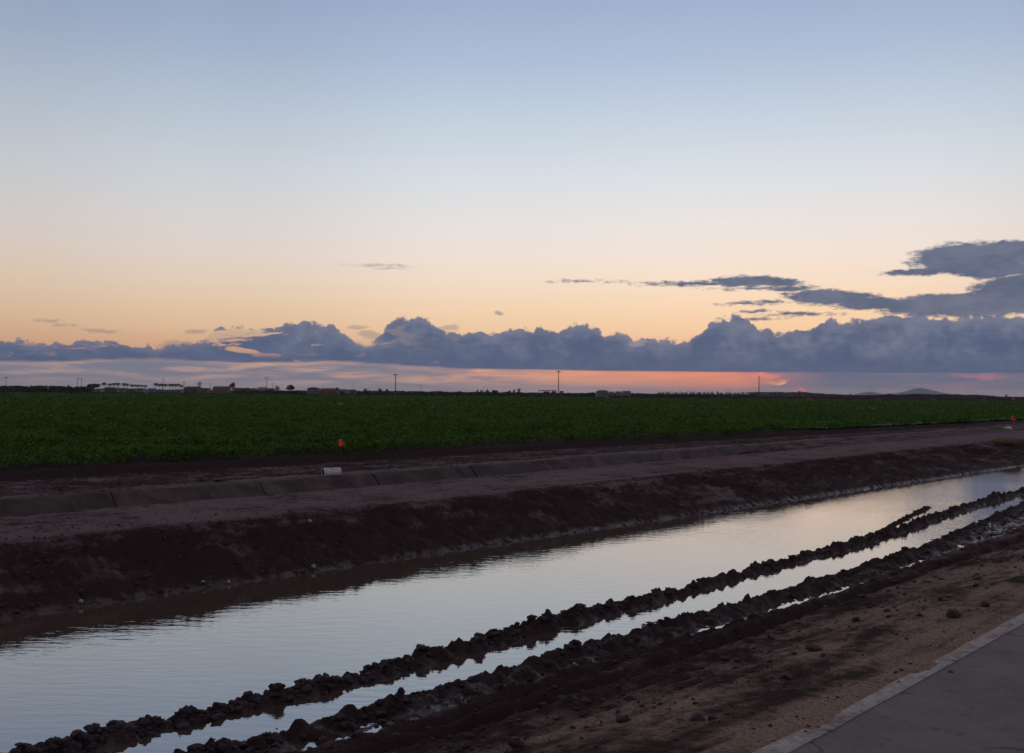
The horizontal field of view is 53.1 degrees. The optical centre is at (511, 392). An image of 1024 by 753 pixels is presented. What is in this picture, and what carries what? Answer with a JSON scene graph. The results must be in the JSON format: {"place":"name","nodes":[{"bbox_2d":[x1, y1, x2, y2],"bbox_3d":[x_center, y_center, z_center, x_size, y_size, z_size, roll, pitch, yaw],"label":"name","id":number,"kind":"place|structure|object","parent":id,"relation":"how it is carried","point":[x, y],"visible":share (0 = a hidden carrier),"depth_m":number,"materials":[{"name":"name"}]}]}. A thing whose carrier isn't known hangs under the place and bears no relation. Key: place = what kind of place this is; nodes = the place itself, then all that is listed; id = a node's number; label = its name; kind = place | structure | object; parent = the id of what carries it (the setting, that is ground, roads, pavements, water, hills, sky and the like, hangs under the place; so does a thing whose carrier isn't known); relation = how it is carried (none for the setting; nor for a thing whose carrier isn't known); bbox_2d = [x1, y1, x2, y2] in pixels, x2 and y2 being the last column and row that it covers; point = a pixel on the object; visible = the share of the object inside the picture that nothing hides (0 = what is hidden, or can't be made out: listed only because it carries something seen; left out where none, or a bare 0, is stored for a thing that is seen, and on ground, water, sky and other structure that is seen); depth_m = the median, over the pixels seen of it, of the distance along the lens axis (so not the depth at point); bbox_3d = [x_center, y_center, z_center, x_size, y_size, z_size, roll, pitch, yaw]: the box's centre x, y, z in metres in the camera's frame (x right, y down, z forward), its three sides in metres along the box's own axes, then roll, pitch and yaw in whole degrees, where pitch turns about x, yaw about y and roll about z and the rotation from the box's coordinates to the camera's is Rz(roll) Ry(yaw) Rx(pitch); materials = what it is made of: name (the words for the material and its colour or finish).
{"place":"outdoors","nodes":[
{"label":"outdoors","id":0,"kind":"place"},
{"bbox_2d":[5,391,726,398],"bbox_3d":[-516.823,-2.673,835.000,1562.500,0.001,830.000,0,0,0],"label":"scrub ground","id":1,"kind":"structure","parent":0,"point":[377,394],"depth_m":603.48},
{"bbox_2d":[0,385,94,392],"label":"treeline","id":2,"kind":"object","parent":1,"relation":"on","point":[42,388],"visible":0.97,"depth_m":537.29,"materials":[{"name":"green plant"}]},
{"bbox_2d":[87,384,100,388],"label":"tree","id":3,"kind":"object","parent":1,"relation":"on","point":[94,386],"visible":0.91,"depth_m":798.88,"materials":[{"name":"green plant"}]},
{"bbox_2d":[229,382,235,391],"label":"bare tree","id":4,"kind":"object","parent":1,"relation":"on","point":[233,384],"visible":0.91,"depth_m":739.42,"materials":[{"name":"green plant"}]},
{"bbox_2d":[286,385,294,391],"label":"tree","id":5,"kind":"object","parent":1,"relation":"on","point":[290,387],"visible":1,"depth_m":599.08,"materials":[{"name":"green plant"}]},
{"bbox_2d":[235,390,756,397],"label":"treeline","id":6,"kind":"object","parent":1,"relation":"on","point":[392,392],"visible":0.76,"depth_m":677.51,"materials":[{"name":"green plant"}]},
{"bbox_2d":[0,389,1023,752],"bbox_3d":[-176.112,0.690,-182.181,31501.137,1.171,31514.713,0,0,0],"label":"ground","id":7,"kind":"structure","parent":0,"point":[106,555],"depth_m":12.68,"materials":[{"name":"soil"}]},
{"bbox_2d":[95,388,104,391],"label":"shed","id":8,"kind":"structure","parent":7,"relation":"on","point":[99,389],"depth_m":727.90,"materials":[{"name":"paint"}]},
{"bbox_2d":[104,387,113,391],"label":"farmhouse","id":9,"kind":"object","parent":7,"relation":"on","point":[109,389],"visible":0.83,"depth_m":756.50,"materials":[{"name":"paint"}]},
{"bbox_2d":[125,388,134,391],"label":"farmhouse","id":10,"kind":"object","parent":7,"relation":"on","point":[130,389],"visible":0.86,"depth_m":746.60,"materials":[{"name":"paint"}]},
{"bbox_2d":[135,388,146,391],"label":"shed","id":11,"kind":"structure","parent":7,"relation":"on","point":[140,389],"depth_m":746.59,"materials":[{"name":"grey metal"}]},
{"bbox_2d":[147,388,155,391],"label":"farmhouse","id":12,"kind":"object","parent":7,"relation":"on","point":[150,389],"visible":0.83,"depth_m":766.55,"materials":[{"name":"paint"}]},
{"bbox_2d":[173,389,183,392],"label":"shed","id":13,"kind":"structure","parent":7,"relation":"on","point":[179,390],"depth_m":766.64,"materials":[{"name":"grey metal"}]},
{"bbox_2d":[183,386,201,392],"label":"barn","id":14,"kind":"structure","parent":7,"relation":"on","point":[192,389],"depth_m":715.14,"materials":[{"name":"paint"}]},
{"bbox_2d":[196,476,204,481],"bbox_3d":[-5.909,1.659,19.437,0.160,0.167,0.202,0,0,-2],"label":"dirt clump","id":15,"kind":"object","parent":7,"relation":"on","point":[201,479],"visible":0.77,"depth_m":19.37,"materials":[{"name":"brown soil"}]},
{"bbox_2d":[202,388,210,392],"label":"shed","id":16,"kind":"structure","parent":7,"relation":"on","point":[206,390],"depth_m":736.60,"materials":[{"name":"paint"}]},
{"bbox_2d":[213,478,224,481],"bbox_3d":[-5.618,1.667,19.646,0.231,0.071,0.167,0,0,-16],"label":"dirt clump","id":17,"kind":"object","parent":7,"relation":"on","point":[218,479],"visible":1,"depth_m":19.59,"materials":[{"name":"brown soil"}]},
{"bbox_2d":[212,386,230,392],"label":"farmhouse","id":18,"kind":"object","parent":7,"relation":"on","point":[221,389],"visible":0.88,"depth_m":695.65,"materials":[{"name":"paint"}]},
{"bbox_2d":[307,387,319,393],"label":"barn","id":19,"kind":"structure","parent":7,"relation":"on","point":[313,390],"depth_m":674.95,"materials":[{"name":"grey metal"}]},
{"bbox_2d":[320,388,339,393],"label":"farmhouse","id":20,"kind":"object","parent":7,"relation":"on","point":[328,390],"visible":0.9,"depth_m":655.51,"materials":[{"name":"paint"}]},
{"bbox_2d":[321,467,340,475],"bbox_3d":[-3.768,1.645,21.356,0.380,0.178,0.176,0,0,-34],"label":"pipe","id":21,"kind":"object","parent":7,"relation":"on","point":[336,471],"visible":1,"depth_m":21.30,"materials":[{"name":"white plastic"}]},
{"bbox_2d":[349,389,356,393],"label":"shed","id":22,"kind":"structure","parent":7,"relation":"on","point":[352,391],"depth_m":647.20,"materials":[{"name":"paint"}]},
{"bbox_2d":[0,429,987,516],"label":"concrete ditch","id":23,"kind":"object","parent":7,"relation":"on","point":[27,506],"visible":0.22,"depth_m":20.68,"materials":[{"name":"grey concrete"}]},
{"bbox_2d":[0,424,1022,605],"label":"dirt crumbs","id":24,"kind":"object","parent":7,"relation":"on","point":[146,558],"visible":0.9,"depth_m":14.02,"materials":[{"name":"brown soil"}]},
{"bbox_2d":[0,392,1023,468],"bbox_3d":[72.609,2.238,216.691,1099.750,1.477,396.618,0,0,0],"label":"leafy crop","id":25,"kind":"object","parent":7,"relation":"on","point":[380,419],"visible":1,"depth_m":53.70,"materials":[{"name":"green plant"}]},
{"bbox_2d":[0,475,1023,752],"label":"mud clods","id":26,"kind":"object","parent":7,"relation":"on","point":[96,731],"visible":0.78,"depth_m":7.65,"materials":[{"name":"brown soil"}]},
{"bbox_2d":[539,390,555,396],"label":"open shed","id":27,"kind":"structure","parent":7,"relation":"on","point":[546,393],"depth_m":559.50,"materials":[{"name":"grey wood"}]},
{"bbox_2d":[596,390,608,396],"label":"barn","id":28,"kind":"structure","parent":7,"relation":"on","point":[602,393],"depth_m":555.49,"materials":[{"name":"grey metal"}]},
{"bbox_2d":[615,391,621,396],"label":"box trailer","id":29,"kind":"object","parent":7,"relation":"on","point":[617,393],"visible":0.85,"depth_m":558.80,"materials":[{"name":"metal"}]},
{"bbox_2d":[622,391,630,396],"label":"box trailer","id":30,"kind":"object","parent":7,"relation":"on","point":[626,393],"visible":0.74,"depth_m":518.80,"materials":[{"name":"grey metal"}]},
{"bbox_2d":[945,609,961,617],"bbox_3d":[3.642,1.825,8.449,0.155,0.079,0.122,0,0,-43],"label":"dirt clump","id":31,"kind":"object","parent":7,"relation":"on","point":[951,613],"visible":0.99,"depth_m":8.41,"materials":[{"name":"brown soil"}]},
{"bbox_2d":[980,601,989,606],"bbox_3d":[4.100,1.837,8.886,0.078,0.070,0.105,0,0,12],"label":"dirt clump","id":32,"kind":"object","parent":7,"relation":"on","point":[984,604],"visible":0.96,"depth_m":8.85,"materials":[{"name":"brown soil"}]},
{"bbox_2d":[989,438,1023,443],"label":"dry brush","id":33,"kind":"object","parent":7,"relation":"on","point":[1007,441],"visible":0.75,"depth_m":40.94,"materials":[{"name":"plant"}]},
{"bbox_2d":[0,466,1023,752],"bbox_3d":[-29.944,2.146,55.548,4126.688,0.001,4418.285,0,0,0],"label":"water","id":34,"kind":"structure","parent":0,"point":[68,672],"depth_m":11.10,"materials":[{"name":"grey liquid"}]},
{"bbox_2d":[0,0,1023,396],"label":"sky","id":35,"kind":"structure","parent":0,"point":[635,196],"materials":[{"name":"blue"}]},
{"bbox_2d":[854,392,883,395],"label":"hills","id":36,"kind":"structure","parent":0,"point":[868,393],"depth_m":8875.87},
{"bbox_2d":[721,396,1023,400],"bbox_3d":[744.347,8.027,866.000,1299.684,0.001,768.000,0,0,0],"label":"ploughed field","id":37,"kind":"structure","parent":0,"point":[974,399],"depth_m":694.71,"materials":[{"name":"soil"}]},
{"bbox_2d":[748,392,883,397],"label":"treeline","id":38,"kind":"object","parent":37,"relation":"on","point":[781,394],"visible":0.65,"depth_m":1034.14,"materials":[{"name":"green plant"}]},
{"bbox_2d":[863,394,1023,398],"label":"treeline","id":39,"kind":"object","parent":37,"relation":"on","point":[960,396],"visible":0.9,"depth_m":994.92,"materials":[{"name":"green plant"}]},
{"bbox_2d":[789,624,1023,752],"bbox_3d":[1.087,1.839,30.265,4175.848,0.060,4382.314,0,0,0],"label":"road","id":40,"kind":"structure","parent":0,"point":[973,702],"depth_m":5.79,"materials":[{"name":"concrete"}]},
{"bbox_2d":[753,613,1023,752],"bbox_3d":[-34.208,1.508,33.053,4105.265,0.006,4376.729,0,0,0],"label":"road edge line","id":41,"kind":"object","parent":40,"relation":"on","point":[790,743],"visible":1,"depth_m":6.19,"materials":[{"name":"white paint"}]},
{"bbox_2d":[893,388,952,396],"bbox_3d":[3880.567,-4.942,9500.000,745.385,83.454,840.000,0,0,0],"label":"mountain","id":42,"kind":"structure","parent":0,"point":[922,391],"depth_m":9312.54,"materials":[{"name":"grey stone"}]}
]}

